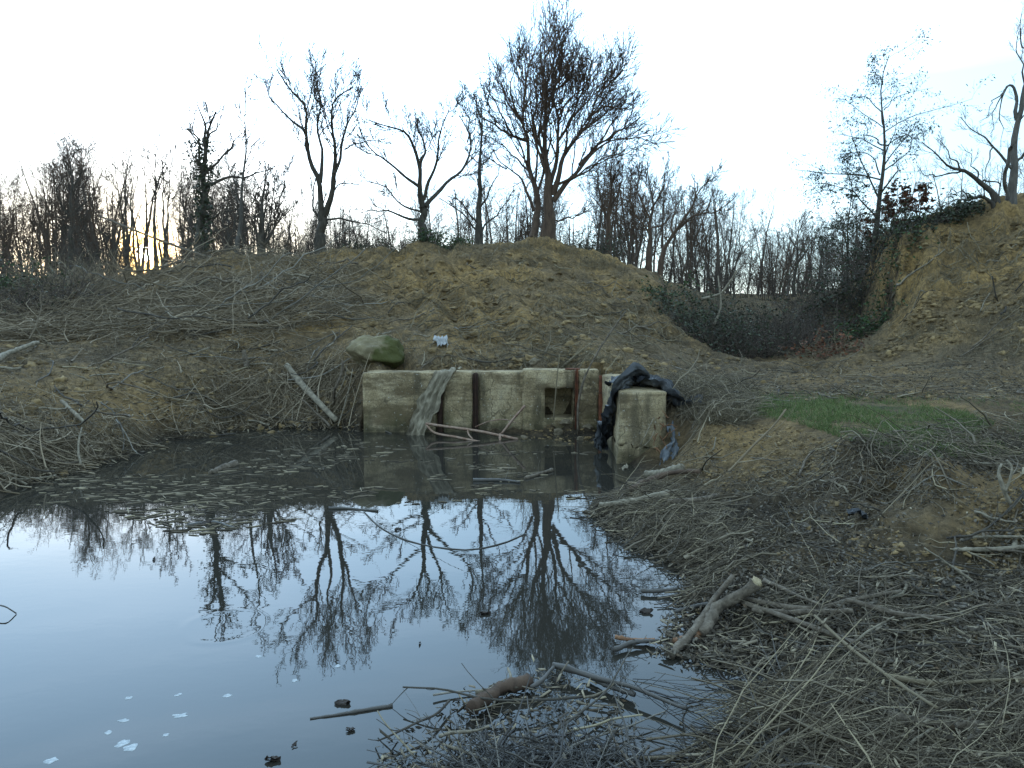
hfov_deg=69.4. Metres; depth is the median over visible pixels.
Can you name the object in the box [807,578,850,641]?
branch
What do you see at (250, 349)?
branch
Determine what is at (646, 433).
bent wire
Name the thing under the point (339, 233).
coppiced tree
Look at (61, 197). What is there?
bare tree
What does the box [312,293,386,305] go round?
branch
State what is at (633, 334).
branch
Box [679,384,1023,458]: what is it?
grass
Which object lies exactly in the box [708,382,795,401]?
branch
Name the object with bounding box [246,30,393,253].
forked tree
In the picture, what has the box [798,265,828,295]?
undergrowth bush
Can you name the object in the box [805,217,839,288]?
coppiced tree
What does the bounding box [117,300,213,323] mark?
branch
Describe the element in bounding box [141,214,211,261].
undergrowth bush
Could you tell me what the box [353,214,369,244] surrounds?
bare tree
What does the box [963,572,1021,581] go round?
branch
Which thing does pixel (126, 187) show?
bare tree
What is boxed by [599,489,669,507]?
birch log
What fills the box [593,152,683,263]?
coppiced tree
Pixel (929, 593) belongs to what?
branch
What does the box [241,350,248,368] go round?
snag
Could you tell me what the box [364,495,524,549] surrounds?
arched twig
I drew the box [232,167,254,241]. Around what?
bare tree
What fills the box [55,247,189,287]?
bramble thicket
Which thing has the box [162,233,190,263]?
undergrowth bush
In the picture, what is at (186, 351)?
branch
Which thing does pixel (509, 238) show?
undergrowth bush
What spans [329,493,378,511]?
floating branch
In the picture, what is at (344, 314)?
branch
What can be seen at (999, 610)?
branch
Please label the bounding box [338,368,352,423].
branch
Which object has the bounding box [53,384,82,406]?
branch
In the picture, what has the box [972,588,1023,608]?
branch
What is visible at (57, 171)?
coppiced tree
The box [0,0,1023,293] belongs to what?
sky
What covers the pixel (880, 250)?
bush
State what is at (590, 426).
stone
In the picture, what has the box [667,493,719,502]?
log
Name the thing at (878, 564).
branch
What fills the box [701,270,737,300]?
dead branch
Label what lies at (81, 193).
bare tree
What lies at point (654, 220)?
bare tree
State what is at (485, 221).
coppiced tree
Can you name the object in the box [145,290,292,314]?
branch
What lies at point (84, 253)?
undergrowth bush
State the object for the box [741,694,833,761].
branch
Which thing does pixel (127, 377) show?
branch
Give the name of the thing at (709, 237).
bare tree
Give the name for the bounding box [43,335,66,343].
branch
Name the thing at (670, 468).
log
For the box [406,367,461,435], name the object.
cloth sheet
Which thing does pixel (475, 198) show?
bare tree
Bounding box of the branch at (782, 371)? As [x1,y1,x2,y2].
[766,368,798,372]
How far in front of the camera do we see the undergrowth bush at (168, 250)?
36.27 m
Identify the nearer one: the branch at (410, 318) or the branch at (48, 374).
the branch at (48, 374)
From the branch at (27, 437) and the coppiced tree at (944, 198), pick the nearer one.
the branch at (27, 437)
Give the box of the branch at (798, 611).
[752,608,852,614]
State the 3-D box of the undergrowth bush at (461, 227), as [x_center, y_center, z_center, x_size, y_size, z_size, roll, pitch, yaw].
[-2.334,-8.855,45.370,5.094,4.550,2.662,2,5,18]
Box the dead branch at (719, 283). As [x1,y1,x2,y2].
[713,276,723,324]
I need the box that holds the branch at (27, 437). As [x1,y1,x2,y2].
[1,430,61,461]
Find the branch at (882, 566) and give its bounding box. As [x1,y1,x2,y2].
[796,542,900,573]
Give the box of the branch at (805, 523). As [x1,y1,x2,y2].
[785,522,817,536]
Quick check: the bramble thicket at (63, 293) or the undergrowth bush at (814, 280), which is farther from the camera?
the undergrowth bush at (814, 280)
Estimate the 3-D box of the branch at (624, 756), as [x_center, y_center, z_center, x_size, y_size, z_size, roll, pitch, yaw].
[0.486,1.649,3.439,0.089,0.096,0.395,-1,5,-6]
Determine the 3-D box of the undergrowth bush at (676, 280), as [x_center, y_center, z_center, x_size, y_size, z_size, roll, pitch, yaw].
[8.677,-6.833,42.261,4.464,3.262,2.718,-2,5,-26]
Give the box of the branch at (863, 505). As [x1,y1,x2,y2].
[836,497,880,510]
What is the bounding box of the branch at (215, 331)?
[186,314,273,335]
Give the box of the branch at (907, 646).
[871,635,988,661]
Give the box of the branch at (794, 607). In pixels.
[743,557,919,609]
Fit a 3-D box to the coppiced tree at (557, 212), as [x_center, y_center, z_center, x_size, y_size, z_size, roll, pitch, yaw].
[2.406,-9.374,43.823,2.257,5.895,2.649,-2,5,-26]
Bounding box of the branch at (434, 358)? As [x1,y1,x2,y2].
[416,354,461,368]
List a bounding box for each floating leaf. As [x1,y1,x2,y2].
[199,519,210,524]
[265,755,280,761]
[334,699,350,704]
[346,727,354,731]
[480,611,490,614]
[639,607,652,612]
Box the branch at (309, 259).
[255,242,336,264]
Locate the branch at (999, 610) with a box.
[968,597,1023,615]
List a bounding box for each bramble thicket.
[0,242,174,295]
[0,246,144,323]
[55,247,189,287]
[621,262,790,355]
[629,270,759,337]
[648,292,789,362]
[691,296,859,359]
[705,224,882,345]
[736,284,886,354]
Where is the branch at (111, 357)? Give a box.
[98,335,148,364]
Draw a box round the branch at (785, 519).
[756,503,790,530]
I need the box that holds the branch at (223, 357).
[190,352,261,363]
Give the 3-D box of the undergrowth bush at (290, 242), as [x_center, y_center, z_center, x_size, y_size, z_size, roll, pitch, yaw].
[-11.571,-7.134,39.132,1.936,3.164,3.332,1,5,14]
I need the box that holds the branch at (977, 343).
[971,313,1018,348]
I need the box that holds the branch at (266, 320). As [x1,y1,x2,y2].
[222,315,270,323]
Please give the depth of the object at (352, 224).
59.28 m
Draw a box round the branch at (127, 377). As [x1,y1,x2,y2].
[112,369,143,391]
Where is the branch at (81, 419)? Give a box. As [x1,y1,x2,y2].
[60,400,85,423]
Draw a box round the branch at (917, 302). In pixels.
[899,289,934,323]
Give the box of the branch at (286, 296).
[252,286,300,312]
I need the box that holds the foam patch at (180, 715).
[172,713,187,717]
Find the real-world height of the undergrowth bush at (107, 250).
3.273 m
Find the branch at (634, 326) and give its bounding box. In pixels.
[616,317,674,333]
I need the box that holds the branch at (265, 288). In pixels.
[236,284,298,292]
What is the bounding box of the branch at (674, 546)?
[661,527,681,561]
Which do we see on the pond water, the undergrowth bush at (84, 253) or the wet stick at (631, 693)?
the wet stick at (631, 693)
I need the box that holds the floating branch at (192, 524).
[187,516,235,527]
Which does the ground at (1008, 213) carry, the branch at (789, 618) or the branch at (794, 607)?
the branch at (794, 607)
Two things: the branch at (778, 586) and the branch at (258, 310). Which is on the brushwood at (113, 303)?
the branch at (258, 310)
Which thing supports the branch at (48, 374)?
on the ground at (1008, 213)
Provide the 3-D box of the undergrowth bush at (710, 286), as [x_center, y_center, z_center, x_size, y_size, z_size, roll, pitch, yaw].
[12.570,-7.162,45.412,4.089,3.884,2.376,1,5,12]
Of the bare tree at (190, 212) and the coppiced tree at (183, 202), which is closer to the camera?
the coppiced tree at (183, 202)
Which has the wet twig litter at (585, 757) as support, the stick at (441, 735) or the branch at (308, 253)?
the stick at (441, 735)
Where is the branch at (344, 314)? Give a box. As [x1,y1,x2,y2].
[304,301,388,319]
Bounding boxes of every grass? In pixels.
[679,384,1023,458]
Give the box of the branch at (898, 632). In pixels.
[831,611,905,634]
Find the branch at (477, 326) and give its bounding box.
[453,315,501,328]
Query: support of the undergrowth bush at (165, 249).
on the ground at (1008, 213)
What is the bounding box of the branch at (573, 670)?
[552,662,686,717]
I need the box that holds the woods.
[0,138,1023,293]
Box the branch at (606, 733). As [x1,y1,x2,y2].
[542,694,666,763]
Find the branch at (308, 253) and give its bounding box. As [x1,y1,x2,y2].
[257,209,374,288]
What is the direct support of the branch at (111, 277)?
on the brushwood at (113, 303)
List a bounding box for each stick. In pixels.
[1,473,27,484]
[14,474,56,479]
[66,407,120,409]
[89,373,118,376]
[102,360,149,366]
[310,703,392,718]
[377,710,415,757]
[438,725,489,737]
[442,743,490,760]
[474,701,536,710]
[567,714,642,732]
[576,700,602,707]
[583,682,614,698]
[590,679,635,696]
[612,635,659,651]
[615,635,656,645]
[641,583,677,592]
[674,577,715,592]
[674,602,707,613]
[717,619,767,629]
[795,517,854,523]
[813,614,938,708]
[903,616,933,619]
[953,544,1023,551]
[958,547,994,565]
[961,535,1023,537]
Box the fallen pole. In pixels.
[99,215,209,257]
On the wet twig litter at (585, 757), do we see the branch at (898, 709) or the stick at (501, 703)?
the stick at (501, 703)
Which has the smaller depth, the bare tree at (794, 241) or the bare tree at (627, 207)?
the bare tree at (794, 241)
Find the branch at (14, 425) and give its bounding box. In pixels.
[0,412,31,430]
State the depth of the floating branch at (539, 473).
9.71 m
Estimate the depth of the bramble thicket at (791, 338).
20.83 m
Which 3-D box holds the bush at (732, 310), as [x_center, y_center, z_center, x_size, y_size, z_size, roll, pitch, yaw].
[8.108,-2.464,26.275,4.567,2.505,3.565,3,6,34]
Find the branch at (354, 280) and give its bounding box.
[294,245,407,306]
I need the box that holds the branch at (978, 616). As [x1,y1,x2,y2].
[972,608,1008,633]
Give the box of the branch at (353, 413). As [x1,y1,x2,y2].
[326,401,391,433]
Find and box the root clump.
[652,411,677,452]
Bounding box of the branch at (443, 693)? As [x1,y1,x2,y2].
[433,672,553,695]
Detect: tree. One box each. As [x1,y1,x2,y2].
[0,163,24,203]
[0,163,52,271]
[0,167,40,267]
[0,182,9,226]
[0,184,17,255]
[0,189,17,260]
[0,189,68,262]
[0,201,27,260]
[1,155,84,269]
[6,131,104,275]
[10,124,134,245]
[12,189,45,276]
[24,160,64,270]
[26,159,121,251]
[29,151,115,242]
[31,151,113,239]
[36,130,108,245]
[37,116,115,260]
[47,176,109,253]
[48,128,93,270]
[52,218,78,250]
[54,139,92,273]
[64,155,122,273]
[66,192,153,274]
[80,168,109,243]
[99,148,143,273]
[102,141,137,270]
[134,131,167,267]
[145,155,238,254]
[149,137,183,267]
[156,166,215,249]
[157,139,226,258]
[159,147,213,255]
[160,158,213,247]
[179,97,275,260]
[179,152,234,248]
[183,174,248,243]
[190,158,273,252]
[195,157,228,241]
[200,133,259,254]
[205,159,280,250]
[208,179,261,247]
[212,66,268,253]
[219,177,238,244]
[221,148,254,249]
[225,205,243,250]
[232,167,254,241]
[236,153,298,255]
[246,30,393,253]
[257,196,276,246]
[274,205,292,252]
[282,205,295,252]
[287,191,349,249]
[288,217,306,251]
[297,193,317,254]
[297,204,329,253]
[325,206,354,247]
[326,213,342,245]
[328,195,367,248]
[330,82,517,237]
[333,218,356,247]
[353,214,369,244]
[358,207,386,243]
[361,209,398,246]
[375,213,385,243]
[396,221,409,247]
[401,167,462,237]
[412,212,431,238]
[416,179,504,245]
[417,195,462,242]
[437,94,513,244]
[441,222,457,243]
[452,190,471,242]
[456,164,524,243]
[457,0,687,239]
[466,185,484,243]
[475,178,540,242]
[508,206,531,241]
[516,157,575,240]
[525,185,543,234]
[536,180,570,238]
[561,223,578,244]
[566,144,650,244]
[574,175,612,249]
[578,151,658,265]
[585,142,649,263]
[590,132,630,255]
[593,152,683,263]
[601,186,685,268]
[619,168,645,262]
[625,177,647,263]
[626,151,678,270]
[633,160,690,253]
[654,174,725,286]
[654,199,680,262]
[657,156,741,275]
[682,198,725,290]
[683,186,709,287]
[684,198,705,287]
[686,205,727,263]
[686,227,701,288]
[688,190,759,291]
[690,185,717,280]
[700,205,723,292]
[711,185,775,283]
[713,196,741,281]
[716,223,738,291]
[736,239,763,286]
[747,219,759,293]
[753,207,779,292]
[757,211,820,297]
[758,230,783,295]
[766,218,819,289]
[769,233,795,287]
[779,210,825,296]
[781,207,813,270]
[781,250,804,292]
[784,25,995,268]
[803,245,816,294]
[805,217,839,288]
[809,146,887,291]
[811,202,846,272]
[815,222,851,281]
[822,217,864,282]
[828,205,872,273]
[834,234,871,271]
[840,183,882,260]
[909,129,1000,203]
[922,187,966,214]
[939,182,995,208]
[952,1,1023,203]
[999,147,1023,194]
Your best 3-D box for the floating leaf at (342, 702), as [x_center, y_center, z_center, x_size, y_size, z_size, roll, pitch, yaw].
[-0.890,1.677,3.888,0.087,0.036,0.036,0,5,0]
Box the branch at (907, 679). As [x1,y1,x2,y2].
[890,675,1023,686]
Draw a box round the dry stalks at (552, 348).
[285,208,1023,414]
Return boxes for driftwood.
[208,460,238,473]
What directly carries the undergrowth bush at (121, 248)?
on the ground at (1008, 213)
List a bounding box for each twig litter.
[367,517,857,767]
[562,427,1023,767]
[657,346,1023,524]
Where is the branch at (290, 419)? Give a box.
[260,414,320,423]
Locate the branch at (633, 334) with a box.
[592,319,663,342]
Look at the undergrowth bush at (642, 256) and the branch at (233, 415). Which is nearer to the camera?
the branch at (233, 415)
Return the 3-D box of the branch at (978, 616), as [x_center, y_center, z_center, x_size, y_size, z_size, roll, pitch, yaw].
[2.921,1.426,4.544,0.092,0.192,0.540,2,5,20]
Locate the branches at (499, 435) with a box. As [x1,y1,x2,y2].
[425,419,517,440]
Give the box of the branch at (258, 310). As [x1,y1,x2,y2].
[247,273,311,318]
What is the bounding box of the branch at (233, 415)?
[198,390,260,418]
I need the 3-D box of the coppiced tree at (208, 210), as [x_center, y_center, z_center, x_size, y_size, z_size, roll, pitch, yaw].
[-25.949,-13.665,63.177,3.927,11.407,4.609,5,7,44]
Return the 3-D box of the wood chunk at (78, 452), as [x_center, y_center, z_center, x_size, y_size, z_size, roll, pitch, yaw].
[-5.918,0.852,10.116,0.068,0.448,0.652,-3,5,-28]
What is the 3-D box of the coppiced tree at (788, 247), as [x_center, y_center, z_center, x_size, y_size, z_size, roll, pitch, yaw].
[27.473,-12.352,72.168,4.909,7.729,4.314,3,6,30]
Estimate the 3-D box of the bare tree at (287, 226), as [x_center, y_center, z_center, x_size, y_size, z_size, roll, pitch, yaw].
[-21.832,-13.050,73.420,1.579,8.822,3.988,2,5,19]
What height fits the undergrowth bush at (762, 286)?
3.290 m
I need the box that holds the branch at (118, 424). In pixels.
[100,400,139,450]
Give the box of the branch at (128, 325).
[83,315,172,326]
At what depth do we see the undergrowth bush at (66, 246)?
43.57 m
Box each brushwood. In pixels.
[0,217,385,352]
[0,315,372,493]
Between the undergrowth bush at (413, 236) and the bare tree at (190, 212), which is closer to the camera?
the undergrowth bush at (413, 236)
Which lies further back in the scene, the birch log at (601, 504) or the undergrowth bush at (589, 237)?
the undergrowth bush at (589, 237)
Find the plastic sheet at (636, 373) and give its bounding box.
[593,362,702,452]
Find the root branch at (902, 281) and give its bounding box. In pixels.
[891,236,944,298]
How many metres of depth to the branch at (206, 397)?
13.88 m
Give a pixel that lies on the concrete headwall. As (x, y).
(471, 399)
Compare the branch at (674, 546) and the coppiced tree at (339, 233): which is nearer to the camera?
the branch at (674, 546)
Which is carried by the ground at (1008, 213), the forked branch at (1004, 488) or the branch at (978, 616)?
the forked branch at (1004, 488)
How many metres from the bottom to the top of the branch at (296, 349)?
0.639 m
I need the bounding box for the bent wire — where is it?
[640,418,653,445]
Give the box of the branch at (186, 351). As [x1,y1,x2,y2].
[166,341,208,355]
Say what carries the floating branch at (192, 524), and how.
on the pond water
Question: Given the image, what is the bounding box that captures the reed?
[553,354,559,419]
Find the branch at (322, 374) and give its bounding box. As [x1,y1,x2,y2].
[288,355,350,380]
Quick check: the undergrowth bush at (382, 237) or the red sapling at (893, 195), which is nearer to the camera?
the red sapling at (893, 195)
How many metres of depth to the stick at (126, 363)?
14.66 m
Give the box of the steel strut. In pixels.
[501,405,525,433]
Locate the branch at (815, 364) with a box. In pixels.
[785,355,851,366]
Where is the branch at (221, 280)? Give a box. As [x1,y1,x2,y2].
[192,271,248,288]
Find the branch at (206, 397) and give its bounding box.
[173,392,245,415]
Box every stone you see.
[529,357,539,365]
[553,428,562,434]
[560,419,571,425]
[582,424,593,429]
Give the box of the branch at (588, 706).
[552,647,655,732]
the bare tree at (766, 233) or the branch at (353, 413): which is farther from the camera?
the bare tree at (766, 233)
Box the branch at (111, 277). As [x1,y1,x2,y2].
[71,264,143,289]
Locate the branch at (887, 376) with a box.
[867,366,904,377]
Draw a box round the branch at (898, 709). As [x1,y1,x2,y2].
[861,696,945,720]
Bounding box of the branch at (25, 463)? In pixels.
[0,449,54,481]
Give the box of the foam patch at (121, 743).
[114,740,129,747]
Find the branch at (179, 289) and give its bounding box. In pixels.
[153,268,246,297]
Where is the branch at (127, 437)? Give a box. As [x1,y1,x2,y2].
[115,419,143,456]
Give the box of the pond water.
[0,428,777,767]
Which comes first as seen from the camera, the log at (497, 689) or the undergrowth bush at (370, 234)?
the log at (497, 689)
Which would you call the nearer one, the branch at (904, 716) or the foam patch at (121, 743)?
the branch at (904, 716)
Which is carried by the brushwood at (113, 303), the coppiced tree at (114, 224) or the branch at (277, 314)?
the branch at (277, 314)
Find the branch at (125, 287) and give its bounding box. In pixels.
[89,282,149,293]
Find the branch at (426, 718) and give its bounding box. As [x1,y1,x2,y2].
[368,699,450,740]
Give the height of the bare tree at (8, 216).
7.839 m
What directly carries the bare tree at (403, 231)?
on the ground at (1008, 213)
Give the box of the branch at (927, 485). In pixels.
[876,475,976,503]
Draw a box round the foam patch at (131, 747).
[123,743,137,751]
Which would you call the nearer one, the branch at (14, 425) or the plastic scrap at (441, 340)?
the branch at (14, 425)
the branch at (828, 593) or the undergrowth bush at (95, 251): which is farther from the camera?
the undergrowth bush at (95, 251)
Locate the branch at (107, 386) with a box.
[95,358,157,394]
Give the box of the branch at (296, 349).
[234,331,338,361]
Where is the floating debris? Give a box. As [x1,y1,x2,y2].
[35,437,598,535]
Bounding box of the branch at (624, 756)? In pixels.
[602,716,634,764]
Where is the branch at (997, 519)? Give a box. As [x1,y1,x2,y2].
[961,480,1023,541]
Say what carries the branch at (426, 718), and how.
on the pond water
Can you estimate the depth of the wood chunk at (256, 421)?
13.91 m
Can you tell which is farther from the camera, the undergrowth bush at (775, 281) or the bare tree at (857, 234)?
the bare tree at (857, 234)
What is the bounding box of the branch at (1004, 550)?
[986,545,1023,553]
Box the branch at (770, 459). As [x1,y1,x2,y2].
[751,447,791,460]
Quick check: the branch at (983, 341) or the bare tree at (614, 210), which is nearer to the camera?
the branch at (983, 341)
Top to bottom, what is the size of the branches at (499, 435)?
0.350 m
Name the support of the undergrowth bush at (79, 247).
on the ground at (1008, 213)
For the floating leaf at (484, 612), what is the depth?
5.08 m
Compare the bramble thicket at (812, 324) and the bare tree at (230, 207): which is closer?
the bramble thicket at (812, 324)
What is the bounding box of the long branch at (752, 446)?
[627,406,794,483]
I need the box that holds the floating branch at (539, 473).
[524,461,553,478]
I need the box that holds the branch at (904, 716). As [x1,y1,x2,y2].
[887,710,983,728]
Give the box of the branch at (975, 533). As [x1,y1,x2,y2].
[946,515,1023,539]
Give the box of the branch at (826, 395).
[818,392,837,398]
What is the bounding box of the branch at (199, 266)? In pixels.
[156,257,232,273]
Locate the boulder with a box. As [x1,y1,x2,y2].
[345,334,404,367]
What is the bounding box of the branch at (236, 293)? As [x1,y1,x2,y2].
[217,252,309,308]
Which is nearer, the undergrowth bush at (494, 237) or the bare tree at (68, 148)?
the undergrowth bush at (494, 237)
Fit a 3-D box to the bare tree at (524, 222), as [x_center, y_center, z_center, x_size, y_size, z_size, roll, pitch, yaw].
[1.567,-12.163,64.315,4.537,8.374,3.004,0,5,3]
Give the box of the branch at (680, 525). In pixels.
[657,521,702,528]
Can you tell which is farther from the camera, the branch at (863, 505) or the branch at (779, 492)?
the branch at (779, 492)
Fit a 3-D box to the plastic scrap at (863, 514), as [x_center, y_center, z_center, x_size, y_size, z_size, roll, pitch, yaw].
[2.985,1.118,6.385,0.175,0.100,0.108,2,5,18]
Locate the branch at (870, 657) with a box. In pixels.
[779,638,932,666]
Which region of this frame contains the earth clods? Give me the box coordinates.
[0,221,1023,716]
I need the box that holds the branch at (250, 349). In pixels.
[222,341,279,353]
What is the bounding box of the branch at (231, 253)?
[199,238,271,257]
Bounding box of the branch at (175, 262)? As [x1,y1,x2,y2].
[123,260,183,275]
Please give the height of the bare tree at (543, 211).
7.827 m
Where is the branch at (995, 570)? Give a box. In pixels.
[906,530,1023,576]
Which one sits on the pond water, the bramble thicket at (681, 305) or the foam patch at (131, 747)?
the foam patch at (131, 747)
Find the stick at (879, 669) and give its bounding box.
[813,614,938,708]
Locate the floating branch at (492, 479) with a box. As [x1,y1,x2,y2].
[473,468,519,482]
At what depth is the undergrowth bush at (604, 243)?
41.62 m
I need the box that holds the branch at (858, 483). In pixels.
[825,476,862,499]
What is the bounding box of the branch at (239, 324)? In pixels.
[184,318,290,333]
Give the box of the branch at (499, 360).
[467,350,547,362]
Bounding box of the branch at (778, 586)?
[763,578,820,605]
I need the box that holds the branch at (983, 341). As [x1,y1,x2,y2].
[959,324,1009,356]
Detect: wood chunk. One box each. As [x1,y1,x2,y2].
[0,366,21,370]
[5,473,41,480]
[36,406,66,409]
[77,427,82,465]
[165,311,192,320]
[180,347,209,356]
[236,362,272,364]
[247,419,269,424]
[259,348,282,350]
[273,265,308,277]
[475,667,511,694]
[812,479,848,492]
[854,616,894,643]
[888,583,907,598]
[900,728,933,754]
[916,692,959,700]
[924,547,976,582]
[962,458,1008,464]
[974,510,1014,522]
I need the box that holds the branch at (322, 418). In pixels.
[302,392,330,427]
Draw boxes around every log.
[0,341,39,361]
[284,363,338,422]
[466,673,533,714]
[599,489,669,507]
[629,469,700,491]
[644,463,684,477]
[666,574,734,659]
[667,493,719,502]
[672,576,762,643]
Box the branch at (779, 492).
[768,485,792,496]
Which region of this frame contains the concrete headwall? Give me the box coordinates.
[363,368,666,463]
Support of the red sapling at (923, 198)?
on the ground at (1008, 213)
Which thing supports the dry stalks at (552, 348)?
on the ground at (1008, 213)
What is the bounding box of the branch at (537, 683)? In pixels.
[530,665,554,687]
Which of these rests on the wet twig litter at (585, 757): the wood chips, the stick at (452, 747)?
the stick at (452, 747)
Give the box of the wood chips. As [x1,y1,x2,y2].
[0,244,1023,767]
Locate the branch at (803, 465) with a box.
[797,448,814,476]
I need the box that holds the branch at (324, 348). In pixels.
[313,325,351,360]
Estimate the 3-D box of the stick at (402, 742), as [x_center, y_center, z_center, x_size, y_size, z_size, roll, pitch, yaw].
[-0.558,1.657,3.504,0.019,0.030,0.425,-3,6,-33]
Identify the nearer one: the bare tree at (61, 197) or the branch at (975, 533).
the branch at (975, 533)
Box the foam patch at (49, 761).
[43,757,58,763]
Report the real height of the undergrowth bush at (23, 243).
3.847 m
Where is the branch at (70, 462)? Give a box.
[17,440,92,469]
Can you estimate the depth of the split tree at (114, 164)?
37.44 m
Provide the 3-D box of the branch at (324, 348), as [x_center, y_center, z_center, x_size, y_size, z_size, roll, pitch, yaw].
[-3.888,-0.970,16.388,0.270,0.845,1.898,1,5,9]
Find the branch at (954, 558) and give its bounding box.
[951,529,959,572]
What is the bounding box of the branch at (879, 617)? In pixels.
[841,595,893,621]
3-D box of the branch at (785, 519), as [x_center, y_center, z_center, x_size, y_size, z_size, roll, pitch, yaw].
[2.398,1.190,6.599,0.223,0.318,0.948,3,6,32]
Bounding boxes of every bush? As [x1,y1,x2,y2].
[0,177,67,277]
[0,210,42,270]
[0,210,85,271]
[0,231,29,275]
[0,232,102,283]
[0,253,73,297]
[25,226,87,273]
[41,226,104,275]
[43,208,158,276]
[51,221,115,270]
[53,222,88,274]
[57,203,149,273]
[58,242,100,272]
[59,229,137,270]
[70,243,112,271]
[77,233,108,268]
[82,198,159,272]
[85,216,167,272]
[89,236,144,275]
[105,218,151,272]
[127,206,233,268]
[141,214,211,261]
[143,236,192,266]
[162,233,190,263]
[182,214,227,259]
[188,205,267,254]
[206,185,286,254]
[208,196,236,256]
[218,191,294,251]
[258,202,335,255]
[269,227,342,255]
[272,223,310,254]
[276,229,335,253]
[338,232,405,251]
[339,227,402,252]
[348,211,389,246]
[394,216,435,249]
[403,220,474,249]
[444,203,474,242]
[483,227,517,243]
[488,160,578,240]
[499,224,526,242]
[506,212,540,241]
[563,220,639,257]
[570,223,611,248]
[585,217,634,263]
[601,214,633,258]
[624,247,655,271]
[630,240,667,271]
[643,242,700,282]
[656,244,697,283]
[657,242,698,287]
[657,243,708,288]
[665,238,721,291]
[666,243,719,288]
[675,281,801,338]
[686,242,748,293]
[690,236,769,298]
[696,248,770,294]
[696,249,734,292]
[702,247,730,292]
[717,249,780,297]
[719,253,780,297]
[722,265,743,292]
[727,252,778,295]
[734,263,767,295]
[736,248,796,299]
[746,249,792,294]
[747,269,791,296]
[755,248,800,300]
[762,262,859,311]
[763,266,786,298]
[767,245,813,295]
[769,323,871,359]
[770,260,834,294]
[771,251,806,296]
[774,149,981,324]
[779,225,894,332]
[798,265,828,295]
[801,236,845,289]
[801,271,821,290]
[808,264,851,290]
[811,236,861,283]
[818,229,867,281]
[826,202,942,345]
[873,208,954,248]
[892,191,988,229]
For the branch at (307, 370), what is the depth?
14.95 m
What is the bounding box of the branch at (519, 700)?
[392,663,583,711]
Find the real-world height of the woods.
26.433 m
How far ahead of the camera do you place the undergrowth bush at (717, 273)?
52.26 m
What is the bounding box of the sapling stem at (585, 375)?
[577,309,636,433]
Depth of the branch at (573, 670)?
4.00 m
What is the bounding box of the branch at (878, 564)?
[852,554,909,573]
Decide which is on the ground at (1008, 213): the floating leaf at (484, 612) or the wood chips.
the wood chips
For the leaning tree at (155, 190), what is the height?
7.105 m
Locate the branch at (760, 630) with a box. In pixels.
[748,616,855,656]
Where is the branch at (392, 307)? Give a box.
[376,302,406,318]
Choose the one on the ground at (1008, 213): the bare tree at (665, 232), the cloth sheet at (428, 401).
the bare tree at (665, 232)
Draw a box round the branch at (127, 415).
[83,405,152,417]
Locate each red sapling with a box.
[859,214,905,250]
[881,177,912,224]
[898,182,935,218]
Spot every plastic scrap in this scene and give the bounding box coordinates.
[433,335,448,346]
[659,421,679,464]
[846,508,867,518]
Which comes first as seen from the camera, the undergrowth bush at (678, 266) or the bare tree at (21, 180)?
the undergrowth bush at (678, 266)
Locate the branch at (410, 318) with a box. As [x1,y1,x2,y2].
[389,308,433,322]
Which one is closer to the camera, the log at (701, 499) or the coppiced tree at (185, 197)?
the log at (701, 499)
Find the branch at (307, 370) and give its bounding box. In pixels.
[289,362,317,375]
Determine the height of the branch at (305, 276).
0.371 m
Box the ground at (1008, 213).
[0,193,1023,714]
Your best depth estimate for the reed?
13.25 m
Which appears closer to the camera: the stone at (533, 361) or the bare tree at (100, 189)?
the stone at (533, 361)
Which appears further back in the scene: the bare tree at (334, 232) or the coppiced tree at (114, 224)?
the bare tree at (334, 232)
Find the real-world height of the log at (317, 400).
1.078 m
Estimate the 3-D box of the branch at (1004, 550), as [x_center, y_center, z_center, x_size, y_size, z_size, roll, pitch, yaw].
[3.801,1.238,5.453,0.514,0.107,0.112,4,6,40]
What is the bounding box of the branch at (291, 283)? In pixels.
[259,271,328,286]
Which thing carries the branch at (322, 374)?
on the ground at (1008, 213)
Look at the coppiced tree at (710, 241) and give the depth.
59.78 m
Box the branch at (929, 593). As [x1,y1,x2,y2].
[911,583,1019,614]
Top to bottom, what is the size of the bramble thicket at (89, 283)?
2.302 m
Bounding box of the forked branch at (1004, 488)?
[997,460,1017,545]
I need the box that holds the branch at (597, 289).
[578,279,610,297]
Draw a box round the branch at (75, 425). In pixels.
[24,393,104,432]
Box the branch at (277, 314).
[271,247,366,319]
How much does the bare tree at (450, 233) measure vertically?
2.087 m
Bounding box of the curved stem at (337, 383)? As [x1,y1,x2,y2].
[333,361,343,404]
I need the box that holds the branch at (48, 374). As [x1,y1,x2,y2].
[35,357,56,382]
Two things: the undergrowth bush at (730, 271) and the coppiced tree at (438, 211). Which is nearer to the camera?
the undergrowth bush at (730, 271)
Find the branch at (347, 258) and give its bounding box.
[317,257,357,264]
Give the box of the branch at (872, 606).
[845,598,956,622]
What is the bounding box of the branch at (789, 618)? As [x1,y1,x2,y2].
[739,600,883,654]

